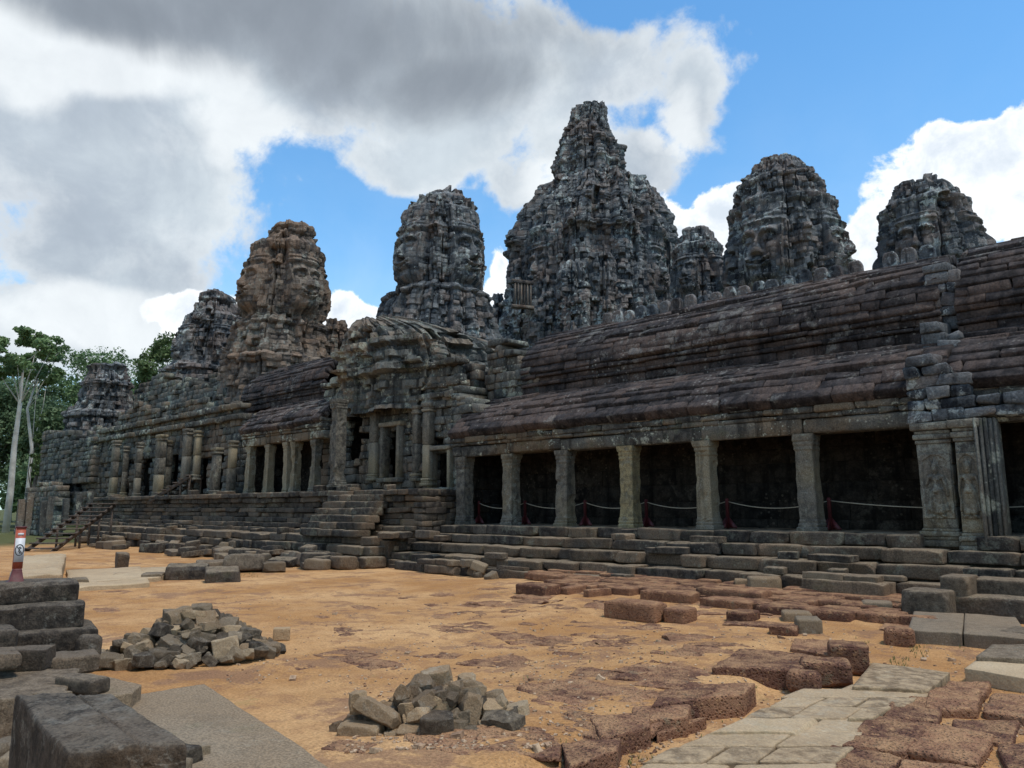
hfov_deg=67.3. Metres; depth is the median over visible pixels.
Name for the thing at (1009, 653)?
stone slab
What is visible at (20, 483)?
broadleaf tree
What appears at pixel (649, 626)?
laterite flag
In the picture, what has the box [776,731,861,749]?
paving flag
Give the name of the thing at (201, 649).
rubble stone
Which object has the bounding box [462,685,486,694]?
rubble stone
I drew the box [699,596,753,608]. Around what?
laterite block
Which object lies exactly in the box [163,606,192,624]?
rubble stone
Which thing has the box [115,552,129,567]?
fallen block
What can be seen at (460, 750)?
laterite flag
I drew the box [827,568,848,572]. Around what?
loose block
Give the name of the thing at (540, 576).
laterite block
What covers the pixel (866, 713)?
paving flag
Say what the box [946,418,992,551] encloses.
carved pier
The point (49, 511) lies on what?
stone post
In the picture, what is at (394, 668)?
laterite flag
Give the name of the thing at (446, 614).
laterite flag
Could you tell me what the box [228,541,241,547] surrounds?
fallen block
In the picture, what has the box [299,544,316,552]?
fallen block
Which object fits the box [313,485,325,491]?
fallen block
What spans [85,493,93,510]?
stone post
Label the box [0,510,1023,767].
ground
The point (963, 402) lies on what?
broken pier wall
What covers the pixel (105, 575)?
paving slab
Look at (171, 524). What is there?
fallen block
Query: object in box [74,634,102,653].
stone block
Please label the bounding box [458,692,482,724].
rubble stone
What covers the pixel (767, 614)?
laterite flag
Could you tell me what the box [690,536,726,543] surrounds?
loose block
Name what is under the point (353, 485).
fallen block
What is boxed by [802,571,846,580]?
loose block
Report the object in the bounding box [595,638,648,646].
laterite flag
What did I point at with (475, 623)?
laterite flag
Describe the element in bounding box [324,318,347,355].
face tower
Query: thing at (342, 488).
fallen block
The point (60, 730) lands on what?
moulded block
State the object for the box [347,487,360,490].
fallen block
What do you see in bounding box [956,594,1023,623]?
dressed block
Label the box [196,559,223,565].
fallen block
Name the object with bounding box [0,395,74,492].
broadleaf tree
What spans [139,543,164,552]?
fallen block
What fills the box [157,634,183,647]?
rubble stone
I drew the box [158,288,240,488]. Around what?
face tower
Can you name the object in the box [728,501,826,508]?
rope
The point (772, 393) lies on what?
colonnaded gallery
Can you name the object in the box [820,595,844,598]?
laterite block
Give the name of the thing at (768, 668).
laterite block
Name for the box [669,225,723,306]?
face tower
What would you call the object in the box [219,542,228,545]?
fallen block
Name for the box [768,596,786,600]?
laterite block
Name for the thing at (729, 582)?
laterite block
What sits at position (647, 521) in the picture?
rope stanchion
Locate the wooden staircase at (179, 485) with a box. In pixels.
[149,475,203,502]
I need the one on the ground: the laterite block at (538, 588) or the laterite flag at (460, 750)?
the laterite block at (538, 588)
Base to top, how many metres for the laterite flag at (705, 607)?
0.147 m
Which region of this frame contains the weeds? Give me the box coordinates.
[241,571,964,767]
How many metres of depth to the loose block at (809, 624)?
14.10 m
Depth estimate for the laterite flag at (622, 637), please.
13.83 m
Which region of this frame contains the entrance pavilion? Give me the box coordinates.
[320,314,539,490]
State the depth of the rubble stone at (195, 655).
11.42 m
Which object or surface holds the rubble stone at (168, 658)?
on the ground
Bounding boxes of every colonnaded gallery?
[238,357,395,492]
[447,244,959,530]
[948,236,1023,532]
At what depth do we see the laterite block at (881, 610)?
15.37 m
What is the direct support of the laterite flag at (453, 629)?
on the ground
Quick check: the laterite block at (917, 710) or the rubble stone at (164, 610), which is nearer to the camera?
the laterite block at (917, 710)
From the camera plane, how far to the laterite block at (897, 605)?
16.17 m
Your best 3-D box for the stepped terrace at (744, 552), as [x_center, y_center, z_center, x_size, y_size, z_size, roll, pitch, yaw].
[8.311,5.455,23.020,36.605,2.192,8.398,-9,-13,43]
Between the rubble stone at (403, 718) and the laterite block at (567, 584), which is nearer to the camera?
the rubble stone at (403, 718)
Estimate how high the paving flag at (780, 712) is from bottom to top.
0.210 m
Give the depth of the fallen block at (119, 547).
43.98 m
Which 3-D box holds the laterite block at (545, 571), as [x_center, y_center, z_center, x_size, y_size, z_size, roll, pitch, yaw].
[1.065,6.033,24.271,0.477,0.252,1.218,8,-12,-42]
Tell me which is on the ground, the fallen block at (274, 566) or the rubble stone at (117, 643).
the fallen block at (274, 566)
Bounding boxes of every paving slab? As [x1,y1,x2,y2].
[66,566,149,590]
[97,567,165,581]
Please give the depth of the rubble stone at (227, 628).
12.15 m
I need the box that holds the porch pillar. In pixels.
[326,398,348,486]
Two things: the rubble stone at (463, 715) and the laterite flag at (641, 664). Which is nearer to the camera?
the rubble stone at (463, 715)
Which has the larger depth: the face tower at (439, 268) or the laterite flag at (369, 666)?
the face tower at (439, 268)
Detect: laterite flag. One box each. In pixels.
[93,607,120,612]
[106,590,133,592]
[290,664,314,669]
[313,649,376,659]
[314,615,329,618]
[321,740,376,753]
[334,627,362,635]
[341,659,367,664]
[349,658,404,666]
[350,605,377,608]
[356,659,388,669]
[373,664,403,669]
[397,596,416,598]
[403,729,501,748]
[414,652,463,658]
[420,613,455,616]
[424,602,448,606]
[429,593,454,596]
[430,623,476,632]
[431,724,561,761]
[433,615,450,618]
[436,740,480,754]
[440,629,470,630]
[452,610,486,615]
[456,659,498,665]
[460,604,478,606]
[460,621,494,629]
[463,600,512,606]
[463,627,517,633]
[465,640,527,648]
[472,655,531,669]
[482,587,510,589]
[489,631,520,635]
[496,633,541,644]
[500,609,525,612]
[510,594,554,599]
[511,598,562,604]
[516,679,637,702]
[518,684,596,705]
[519,622,537,625]
[529,639,577,646]
[531,694,590,709]
[538,603,577,608]
[539,635,573,640]
[549,715,594,740]
[552,651,582,655]
[560,724,599,739]
[562,709,595,719]
[570,666,611,676]
[580,639,625,646]
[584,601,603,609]
[588,635,615,638]
[588,685,642,696]
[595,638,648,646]
[602,690,658,705]
[604,666,702,681]
[610,687,663,694]
[612,670,662,680]
[612,670,700,682]
[615,635,639,639]
[616,621,661,626]
[622,623,673,630]
[627,686,661,694]
[631,662,684,667]
[634,679,682,689]
[640,672,703,687]
[646,660,712,675]
[650,650,668,655]
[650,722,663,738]
[661,632,726,640]
[665,649,704,657]
[671,645,734,655]
[674,603,713,608]
[674,635,729,638]
[683,642,741,651]
[697,610,725,614]
[717,642,749,646]
[722,621,772,627]
[731,635,753,637]
[760,613,772,615]
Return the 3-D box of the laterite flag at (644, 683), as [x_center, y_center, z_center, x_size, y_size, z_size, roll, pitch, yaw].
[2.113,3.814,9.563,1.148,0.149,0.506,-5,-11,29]
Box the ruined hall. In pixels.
[81,363,298,497]
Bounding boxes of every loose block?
[417,558,434,564]
[434,558,451,565]
[444,559,459,565]
[460,559,473,567]
[484,552,507,559]
[496,566,528,570]
[611,533,634,539]
[611,573,634,576]
[645,547,674,553]
[655,546,690,554]
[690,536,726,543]
[734,578,746,584]
[747,576,781,588]
[763,566,787,574]
[769,622,798,635]
[777,551,799,559]
[781,609,811,621]
[794,615,822,633]
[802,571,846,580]
[807,553,858,562]
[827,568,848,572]
[843,573,883,582]
[861,599,892,607]
[866,574,907,581]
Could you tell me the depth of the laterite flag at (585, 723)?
7.76 m
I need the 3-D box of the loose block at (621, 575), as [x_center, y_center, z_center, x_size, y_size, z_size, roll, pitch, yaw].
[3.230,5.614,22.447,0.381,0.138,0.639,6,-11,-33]
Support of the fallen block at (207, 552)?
on the ground
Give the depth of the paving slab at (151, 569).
25.94 m
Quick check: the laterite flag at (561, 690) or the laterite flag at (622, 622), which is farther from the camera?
the laterite flag at (622, 622)
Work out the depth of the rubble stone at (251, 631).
12.29 m
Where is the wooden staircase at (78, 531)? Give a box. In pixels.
[24,503,116,551]
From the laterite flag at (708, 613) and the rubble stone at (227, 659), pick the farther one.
the laterite flag at (708, 613)
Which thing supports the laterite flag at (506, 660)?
on the ground
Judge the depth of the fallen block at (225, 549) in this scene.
36.28 m
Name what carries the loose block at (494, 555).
on the stepped terrace at (744, 552)
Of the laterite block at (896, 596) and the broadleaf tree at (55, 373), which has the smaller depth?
the laterite block at (896, 596)
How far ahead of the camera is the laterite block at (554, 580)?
21.66 m
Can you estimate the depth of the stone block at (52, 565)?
23.42 m
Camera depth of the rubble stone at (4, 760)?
6.44 m
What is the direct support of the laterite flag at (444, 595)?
on the ground
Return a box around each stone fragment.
[32,690,71,694]
[55,673,109,694]
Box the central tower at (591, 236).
[492,100,677,350]
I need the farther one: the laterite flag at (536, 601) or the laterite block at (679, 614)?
the laterite flag at (536, 601)
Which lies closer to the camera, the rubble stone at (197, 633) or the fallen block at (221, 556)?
the rubble stone at (197, 633)
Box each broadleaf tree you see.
[0,325,60,532]
[0,352,60,521]
[0,368,66,523]
[0,377,32,490]
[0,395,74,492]
[0,470,36,512]
[2,335,70,498]
[20,348,98,433]
[25,346,140,408]
[28,413,44,487]
[75,347,134,393]
[130,331,174,394]
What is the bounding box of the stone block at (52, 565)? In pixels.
[10,553,65,578]
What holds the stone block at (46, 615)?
on the stone block at (63, 639)
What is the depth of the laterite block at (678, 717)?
8.05 m
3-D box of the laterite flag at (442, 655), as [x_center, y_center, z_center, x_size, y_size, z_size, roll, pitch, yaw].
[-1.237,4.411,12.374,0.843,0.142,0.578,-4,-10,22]
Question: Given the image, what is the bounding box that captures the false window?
[511,279,533,309]
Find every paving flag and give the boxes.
[640,763,729,767]
[643,746,725,764]
[681,734,789,749]
[707,747,774,767]
[709,717,817,736]
[734,763,835,767]
[745,706,805,717]
[759,747,853,764]
[770,697,824,707]
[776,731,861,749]
[781,688,917,699]
[791,706,861,721]
[806,718,861,731]
[811,697,868,706]
[842,684,927,696]
[848,706,890,721]
[852,663,949,693]
[858,697,915,707]
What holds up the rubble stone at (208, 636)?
on the rubble stone at (194, 642)
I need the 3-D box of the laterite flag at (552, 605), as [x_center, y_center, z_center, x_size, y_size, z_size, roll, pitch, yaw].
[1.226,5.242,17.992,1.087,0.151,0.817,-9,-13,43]
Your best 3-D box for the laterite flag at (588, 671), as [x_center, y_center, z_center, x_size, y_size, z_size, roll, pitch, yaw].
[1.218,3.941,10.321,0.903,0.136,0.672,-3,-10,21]
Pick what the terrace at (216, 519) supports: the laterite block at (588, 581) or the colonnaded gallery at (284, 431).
the colonnaded gallery at (284, 431)
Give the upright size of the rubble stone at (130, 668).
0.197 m
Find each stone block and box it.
[0,578,78,604]
[0,599,84,629]
[0,624,18,646]
[0,644,55,671]
[0,646,21,670]
[10,553,65,578]
[17,619,97,651]
[48,649,99,672]
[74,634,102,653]
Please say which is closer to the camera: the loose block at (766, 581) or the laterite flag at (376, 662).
the laterite flag at (376, 662)
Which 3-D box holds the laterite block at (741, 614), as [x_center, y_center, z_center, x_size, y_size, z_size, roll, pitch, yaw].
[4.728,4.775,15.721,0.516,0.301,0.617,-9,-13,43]
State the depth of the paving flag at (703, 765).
6.79 m
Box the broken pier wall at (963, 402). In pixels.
[902,262,1023,424]
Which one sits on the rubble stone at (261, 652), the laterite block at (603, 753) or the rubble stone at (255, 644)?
the rubble stone at (255, 644)
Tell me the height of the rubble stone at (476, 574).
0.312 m
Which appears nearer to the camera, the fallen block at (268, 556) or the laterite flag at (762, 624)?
the laterite flag at (762, 624)
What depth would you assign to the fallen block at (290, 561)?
31.44 m
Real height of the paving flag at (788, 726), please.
0.215 m
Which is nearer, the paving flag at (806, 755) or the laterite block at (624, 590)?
the paving flag at (806, 755)
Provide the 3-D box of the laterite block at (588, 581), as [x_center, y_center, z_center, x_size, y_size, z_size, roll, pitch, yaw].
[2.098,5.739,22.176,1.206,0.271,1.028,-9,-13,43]
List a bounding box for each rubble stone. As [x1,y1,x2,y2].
[0,736,10,756]
[0,751,8,767]
[99,651,120,667]
[108,654,123,669]
[110,646,119,652]
[112,638,155,647]
[113,658,131,670]
[120,641,132,653]
[123,645,141,660]
[127,632,149,644]
[128,660,138,670]
[132,651,155,667]
[135,639,150,649]
[137,633,155,644]
[140,628,150,634]
[140,641,154,651]
[147,631,159,641]
[148,622,173,637]
[148,647,180,661]
[154,654,174,669]
[154,660,166,668]
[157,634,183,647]
[162,609,171,621]
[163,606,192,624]
[167,644,182,650]
[171,625,181,634]
[172,658,188,668]
[173,635,189,646]
[175,621,215,635]
[175,653,186,658]
[180,609,205,619]
[180,618,194,629]
[181,631,189,638]
[181,645,195,654]
[184,652,200,662]
[185,743,202,763]
[186,658,196,668]
[186,757,192,767]
[187,636,210,648]
[188,630,200,639]
[191,603,212,610]
[193,645,207,655]
[193,743,210,755]
[195,610,218,629]
[198,622,217,630]
[200,632,215,640]
[201,651,218,666]
[211,635,238,659]
[214,617,238,633]
[215,632,227,639]
[219,646,245,664]
[219,655,234,663]
[221,625,241,631]
[227,631,242,644]
[238,630,252,643]
[239,622,246,626]
[239,627,261,635]
[239,643,248,649]
[241,648,253,660]
[248,641,265,648]
[250,646,268,660]
[252,638,268,642]
[264,643,275,658]
[266,641,280,652]
[280,643,285,653]
[329,721,343,731]
[337,718,385,736]
[346,713,364,719]
[348,690,366,714]
[352,696,401,729]
[384,729,396,735]
[393,684,410,703]
[394,694,412,705]
[396,723,419,735]
[397,702,413,716]
[402,714,406,723]
[406,707,432,723]
[408,686,422,697]
[409,673,435,690]
[411,689,435,707]
[415,693,437,709]
[419,709,453,734]
[420,664,452,685]
[432,685,442,690]
[432,696,455,710]
[434,689,448,700]
[445,680,463,693]
[446,691,459,707]
[450,708,460,718]
[453,719,467,728]
[456,679,483,686]
[457,672,475,679]
[457,711,469,721]
[458,687,480,705]
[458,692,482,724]
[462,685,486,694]
[464,725,479,729]
[467,567,472,576]
[470,560,487,573]
[473,571,485,577]
[481,695,486,708]
[481,698,506,718]
[481,709,525,730]
[483,570,498,579]
[485,689,504,697]
[495,693,508,708]
[506,700,529,715]
[509,705,518,713]
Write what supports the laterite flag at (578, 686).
on the ground
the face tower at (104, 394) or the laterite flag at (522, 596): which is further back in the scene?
the face tower at (104, 394)
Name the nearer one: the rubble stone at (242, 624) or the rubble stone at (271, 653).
the rubble stone at (271, 653)
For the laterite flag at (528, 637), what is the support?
on the ground
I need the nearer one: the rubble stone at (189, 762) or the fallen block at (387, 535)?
the rubble stone at (189, 762)
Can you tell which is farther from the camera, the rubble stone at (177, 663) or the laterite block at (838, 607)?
the laterite block at (838, 607)
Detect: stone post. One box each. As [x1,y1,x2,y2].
[16,499,24,525]
[24,493,34,535]
[38,501,46,531]
[45,496,54,527]
[61,498,69,521]
[74,493,82,516]
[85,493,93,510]
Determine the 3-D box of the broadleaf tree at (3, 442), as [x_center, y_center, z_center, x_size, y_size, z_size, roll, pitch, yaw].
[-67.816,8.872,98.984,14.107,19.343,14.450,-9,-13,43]
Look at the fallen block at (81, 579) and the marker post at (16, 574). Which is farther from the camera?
the fallen block at (81, 579)
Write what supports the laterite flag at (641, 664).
on the ground
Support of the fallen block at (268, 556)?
on the ground
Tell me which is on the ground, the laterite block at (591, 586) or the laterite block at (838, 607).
the laterite block at (838, 607)
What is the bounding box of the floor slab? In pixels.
[132,684,327,767]
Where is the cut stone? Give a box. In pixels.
[273,627,290,640]
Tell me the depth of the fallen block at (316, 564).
29.46 m
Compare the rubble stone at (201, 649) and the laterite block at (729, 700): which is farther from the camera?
the rubble stone at (201, 649)
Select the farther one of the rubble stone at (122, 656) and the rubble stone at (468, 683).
the rubble stone at (122, 656)
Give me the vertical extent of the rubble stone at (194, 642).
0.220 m
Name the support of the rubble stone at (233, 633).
on the rubble stone at (242, 646)
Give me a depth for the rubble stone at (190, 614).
11.99 m
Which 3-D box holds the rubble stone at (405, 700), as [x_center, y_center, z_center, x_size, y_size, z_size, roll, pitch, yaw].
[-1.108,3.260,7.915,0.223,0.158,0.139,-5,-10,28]
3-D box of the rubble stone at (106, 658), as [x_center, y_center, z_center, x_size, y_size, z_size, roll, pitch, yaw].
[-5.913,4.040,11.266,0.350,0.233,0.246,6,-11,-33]
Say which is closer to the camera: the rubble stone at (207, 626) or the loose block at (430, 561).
the rubble stone at (207, 626)
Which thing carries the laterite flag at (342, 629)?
on the ground
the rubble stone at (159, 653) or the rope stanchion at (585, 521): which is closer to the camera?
the rubble stone at (159, 653)
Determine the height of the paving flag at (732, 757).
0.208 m
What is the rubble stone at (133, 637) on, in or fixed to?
on the rubble stone at (141, 645)
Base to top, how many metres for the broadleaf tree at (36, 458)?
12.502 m
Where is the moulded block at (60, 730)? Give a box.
[8,693,186,767]
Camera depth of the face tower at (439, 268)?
57.01 m
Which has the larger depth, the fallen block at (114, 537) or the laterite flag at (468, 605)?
the fallen block at (114, 537)
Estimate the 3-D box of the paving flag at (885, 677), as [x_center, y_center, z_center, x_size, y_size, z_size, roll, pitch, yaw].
[5.142,3.979,10.084,0.989,0.261,1.790,-6,-11,32]
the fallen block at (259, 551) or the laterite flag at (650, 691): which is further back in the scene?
the fallen block at (259, 551)
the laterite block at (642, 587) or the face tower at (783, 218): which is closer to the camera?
the laterite block at (642, 587)
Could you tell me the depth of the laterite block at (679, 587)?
19.65 m
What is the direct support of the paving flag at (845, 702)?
on the ground
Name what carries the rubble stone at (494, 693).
on the ground
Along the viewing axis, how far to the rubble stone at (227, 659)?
11.52 m
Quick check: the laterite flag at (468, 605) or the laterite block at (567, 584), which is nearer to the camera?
the laterite flag at (468, 605)
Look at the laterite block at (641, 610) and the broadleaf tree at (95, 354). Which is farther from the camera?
the broadleaf tree at (95, 354)
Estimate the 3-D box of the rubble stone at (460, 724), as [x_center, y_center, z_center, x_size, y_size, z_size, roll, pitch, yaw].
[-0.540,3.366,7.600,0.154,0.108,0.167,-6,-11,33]
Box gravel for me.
[209,588,1023,767]
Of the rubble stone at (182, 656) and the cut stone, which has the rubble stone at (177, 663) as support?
the rubble stone at (182, 656)
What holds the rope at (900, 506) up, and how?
hanging from the rope stanchion at (831, 523)
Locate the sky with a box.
[0,0,1023,509]
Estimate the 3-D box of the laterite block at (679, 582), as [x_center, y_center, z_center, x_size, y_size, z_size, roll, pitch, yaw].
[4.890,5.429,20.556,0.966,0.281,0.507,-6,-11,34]
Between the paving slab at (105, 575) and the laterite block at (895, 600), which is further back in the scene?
the paving slab at (105, 575)
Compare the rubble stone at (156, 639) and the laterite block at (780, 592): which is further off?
the laterite block at (780, 592)
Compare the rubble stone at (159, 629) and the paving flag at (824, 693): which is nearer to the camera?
the paving flag at (824, 693)
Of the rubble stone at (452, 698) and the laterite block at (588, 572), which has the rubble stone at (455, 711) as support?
the rubble stone at (452, 698)
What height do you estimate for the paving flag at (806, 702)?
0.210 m
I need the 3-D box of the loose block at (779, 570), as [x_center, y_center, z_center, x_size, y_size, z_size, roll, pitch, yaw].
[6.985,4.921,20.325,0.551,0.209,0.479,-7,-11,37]
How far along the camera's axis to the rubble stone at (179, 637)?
11.61 m
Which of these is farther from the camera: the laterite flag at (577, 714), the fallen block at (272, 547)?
the fallen block at (272, 547)
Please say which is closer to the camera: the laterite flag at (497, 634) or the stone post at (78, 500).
the laterite flag at (497, 634)
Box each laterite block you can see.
[516,582,560,595]
[524,572,553,578]
[528,570,563,573]
[532,573,566,581]
[544,579,578,582]
[548,569,575,573]
[548,581,582,586]
[554,573,576,575]
[561,584,586,594]
[561,738,621,767]
[562,578,602,582]
[563,576,602,579]
[564,583,585,586]
[576,570,603,574]
[583,583,596,588]
[583,588,611,596]
[588,582,626,587]
[590,712,650,754]
[599,571,614,576]
[600,579,630,582]
[604,597,666,622]
[605,585,638,595]
[608,577,638,579]
[623,581,662,584]
[628,585,670,594]
[632,576,700,581]
[632,704,691,737]
[640,588,699,603]
[643,583,682,587]
[644,581,675,583]
[646,579,687,582]
[652,686,719,718]
[656,717,706,742]
[663,605,696,623]
[667,585,693,589]
[676,581,711,584]
[680,583,718,587]
[696,585,771,598]
[696,682,755,720]
[697,578,721,582]
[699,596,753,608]
[712,649,812,690]
[714,583,747,587]
[722,580,746,584]
[726,608,759,621]
[730,596,772,609]
[735,584,770,588]
[756,604,798,614]
[764,601,819,609]
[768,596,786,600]
[771,590,797,594]
[772,594,799,597]
[772,601,808,604]
[781,593,814,598]
[783,586,821,591]
[783,598,817,605]
[786,667,821,692]
[790,591,834,595]
[790,638,844,656]
[800,656,852,687]
[804,608,855,621]
[809,596,833,598]
[816,745,901,767]
[817,598,863,605]
[818,605,861,609]
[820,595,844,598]
[821,593,866,600]
[827,640,869,675]
[840,603,872,608]
[842,716,932,759]
[852,609,904,623]
[854,594,901,597]
[857,608,907,613]
[860,595,900,600]
[866,612,937,624]
[871,607,900,610]
[880,623,908,630]
[882,599,900,602]
[883,626,915,647]
[883,696,941,723]
[892,602,901,610]
[899,759,972,767]
[908,724,994,767]
[925,687,982,718]
[943,681,991,702]
[952,719,1019,746]
[982,693,1023,725]
[997,743,1023,767]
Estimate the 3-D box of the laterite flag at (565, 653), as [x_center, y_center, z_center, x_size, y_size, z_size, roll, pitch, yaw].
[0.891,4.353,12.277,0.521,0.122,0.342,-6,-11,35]
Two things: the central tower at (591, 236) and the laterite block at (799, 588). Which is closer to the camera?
the laterite block at (799, 588)
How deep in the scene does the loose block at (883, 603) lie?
16.24 m
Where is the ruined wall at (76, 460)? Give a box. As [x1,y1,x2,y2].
[14,430,129,536]
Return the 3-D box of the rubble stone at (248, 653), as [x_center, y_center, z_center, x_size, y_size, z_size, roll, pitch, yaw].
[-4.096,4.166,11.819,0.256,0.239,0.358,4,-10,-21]
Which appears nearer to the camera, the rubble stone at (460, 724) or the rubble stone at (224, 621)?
the rubble stone at (460, 724)
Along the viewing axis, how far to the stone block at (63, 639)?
10.13 m
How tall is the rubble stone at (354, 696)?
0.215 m
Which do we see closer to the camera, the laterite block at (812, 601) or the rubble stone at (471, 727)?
the rubble stone at (471, 727)
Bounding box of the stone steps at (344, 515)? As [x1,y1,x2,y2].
[300,494,387,536]
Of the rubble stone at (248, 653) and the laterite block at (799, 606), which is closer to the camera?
the rubble stone at (248, 653)
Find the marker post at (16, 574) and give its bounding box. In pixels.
[6,526,26,581]
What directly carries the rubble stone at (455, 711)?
on the laterite flag at (417, 738)
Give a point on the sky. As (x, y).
(146, 146)
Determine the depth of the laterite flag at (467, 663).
11.61 m
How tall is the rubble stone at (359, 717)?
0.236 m
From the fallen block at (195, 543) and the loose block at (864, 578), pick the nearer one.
the loose block at (864, 578)
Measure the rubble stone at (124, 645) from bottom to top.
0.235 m
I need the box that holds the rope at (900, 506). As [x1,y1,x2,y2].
[831,500,1023,507]
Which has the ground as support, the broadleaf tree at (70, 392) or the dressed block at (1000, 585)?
the broadleaf tree at (70, 392)
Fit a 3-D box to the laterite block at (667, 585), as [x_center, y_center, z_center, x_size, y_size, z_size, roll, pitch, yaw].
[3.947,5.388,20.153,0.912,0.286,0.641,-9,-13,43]
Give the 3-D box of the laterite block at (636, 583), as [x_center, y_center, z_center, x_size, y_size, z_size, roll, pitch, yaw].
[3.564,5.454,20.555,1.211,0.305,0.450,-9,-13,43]
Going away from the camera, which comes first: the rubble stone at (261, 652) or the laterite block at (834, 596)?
the rubble stone at (261, 652)
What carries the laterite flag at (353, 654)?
on the ground
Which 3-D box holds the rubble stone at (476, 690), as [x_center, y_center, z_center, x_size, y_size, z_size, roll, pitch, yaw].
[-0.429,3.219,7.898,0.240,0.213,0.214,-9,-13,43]
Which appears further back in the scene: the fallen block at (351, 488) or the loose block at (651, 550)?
the fallen block at (351, 488)
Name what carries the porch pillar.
on the terrace at (216, 519)
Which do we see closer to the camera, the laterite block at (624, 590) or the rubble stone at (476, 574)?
the laterite block at (624, 590)
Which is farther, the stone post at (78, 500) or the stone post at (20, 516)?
the stone post at (78, 500)
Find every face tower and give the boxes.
[61,361,134,495]
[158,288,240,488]
[207,219,330,477]
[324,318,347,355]
[376,185,501,340]
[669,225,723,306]
[722,153,856,294]
[872,173,995,269]
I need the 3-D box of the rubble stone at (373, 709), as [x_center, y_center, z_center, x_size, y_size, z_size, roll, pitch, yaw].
[-1.330,3.286,7.680,0.483,0.296,0.281,-4,-10,23]
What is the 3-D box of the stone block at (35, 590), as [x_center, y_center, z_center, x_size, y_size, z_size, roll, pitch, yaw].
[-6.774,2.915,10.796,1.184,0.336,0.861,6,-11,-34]
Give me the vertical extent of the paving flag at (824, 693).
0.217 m
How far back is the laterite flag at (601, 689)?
9.22 m
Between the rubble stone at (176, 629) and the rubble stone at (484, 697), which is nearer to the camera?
the rubble stone at (484, 697)
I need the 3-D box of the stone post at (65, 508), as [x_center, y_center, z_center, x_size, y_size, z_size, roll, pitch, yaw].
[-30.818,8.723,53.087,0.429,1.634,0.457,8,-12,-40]
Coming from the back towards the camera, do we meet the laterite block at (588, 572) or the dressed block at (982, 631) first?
the laterite block at (588, 572)
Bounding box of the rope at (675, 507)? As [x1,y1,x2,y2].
[647,502,724,508]
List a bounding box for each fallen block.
[73,577,88,581]
[95,541,103,548]
[101,534,109,540]
[103,540,125,549]
[108,535,124,540]
[112,544,126,549]
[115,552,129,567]
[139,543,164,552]
[141,572,164,579]
[144,543,162,552]
[164,523,178,527]
[164,549,178,555]
[164,562,208,579]
[165,543,179,548]
[166,526,177,528]
[178,546,197,555]
[181,550,203,557]
[185,540,200,547]
[188,490,198,494]
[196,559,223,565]
[203,549,211,555]
[205,566,240,582]
[213,546,233,555]
[215,553,227,558]
[216,491,235,493]
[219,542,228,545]
[223,553,266,571]
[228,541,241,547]
[228,548,257,554]
[250,528,260,531]
[256,549,269,553]
[261,545,283,555]
[262,553,271,559]
[262,561,285,572]
[267,549,283,554]
[267,556,296,567]
[277,527,288,533]
[280,552,288,556]
[288,551,300,566]
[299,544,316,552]
[300,552,330,566]
[303,558,331,569]
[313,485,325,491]
[313,555,330,558]
[328,552,342,555]
[330,556,357,569]
[336,485,346,490]
[345,484,358,490]
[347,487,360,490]
[378,532,399,538]
[384,484,395,489]
[394,531,412,538]
[415,530,439,539]
[434,535,449,540]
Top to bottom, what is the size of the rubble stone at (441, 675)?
0.242 m
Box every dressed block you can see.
[901,587,956,614]
[909,611,963,646]
[940,573,978,596]
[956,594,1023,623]
[964,613,1023,648]
[976,576,1023,595]
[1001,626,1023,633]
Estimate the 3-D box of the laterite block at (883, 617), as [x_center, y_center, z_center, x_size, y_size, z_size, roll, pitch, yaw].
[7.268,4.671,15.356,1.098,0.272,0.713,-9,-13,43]
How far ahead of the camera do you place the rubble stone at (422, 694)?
7.80 m
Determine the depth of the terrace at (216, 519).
39.30 m
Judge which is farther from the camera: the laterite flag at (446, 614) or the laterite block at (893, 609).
the laterite flag at (446, 614)
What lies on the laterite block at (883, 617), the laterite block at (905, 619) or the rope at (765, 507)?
the laterite block at (905, 619)
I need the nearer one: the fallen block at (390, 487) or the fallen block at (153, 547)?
the fallen block at (390, 487)
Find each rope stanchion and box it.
[475,501,483,523]
[521,500,530,524]
[579,500,591,525]
[642,499,653,526]
[723,499,736,528]
[826,498,841,530]
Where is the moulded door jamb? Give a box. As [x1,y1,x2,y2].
[972,417,1011,545]
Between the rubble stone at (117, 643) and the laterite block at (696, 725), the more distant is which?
the rubble stone at (117, 643)
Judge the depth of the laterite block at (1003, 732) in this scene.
8.10 m
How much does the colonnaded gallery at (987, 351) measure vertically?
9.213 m
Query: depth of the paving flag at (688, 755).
7.01 m
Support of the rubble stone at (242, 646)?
on the rubble stone at (248, 653)
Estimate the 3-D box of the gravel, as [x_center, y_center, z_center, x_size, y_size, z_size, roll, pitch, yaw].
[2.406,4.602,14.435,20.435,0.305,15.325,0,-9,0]
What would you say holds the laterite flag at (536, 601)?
on the ground
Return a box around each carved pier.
[909,421,963,546]
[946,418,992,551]
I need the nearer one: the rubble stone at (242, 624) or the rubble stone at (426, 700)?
the rubble stone at (426, 700)
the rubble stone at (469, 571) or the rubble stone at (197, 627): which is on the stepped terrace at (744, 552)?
the rubble stone at (469, 571)
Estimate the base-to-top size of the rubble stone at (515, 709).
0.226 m
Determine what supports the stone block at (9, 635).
on the stone block at (37, 657)
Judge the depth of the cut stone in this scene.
13.76 m
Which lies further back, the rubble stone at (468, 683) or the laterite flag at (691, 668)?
the laterite flag at (691, 668)
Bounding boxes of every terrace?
[73,488,499,568]
[386,523,1023,595]
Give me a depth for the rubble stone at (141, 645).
11.42 m
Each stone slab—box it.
[0,668,78,738]
[75,673,140,707]
[965,661,1023,692]
[976,644,1023,663]

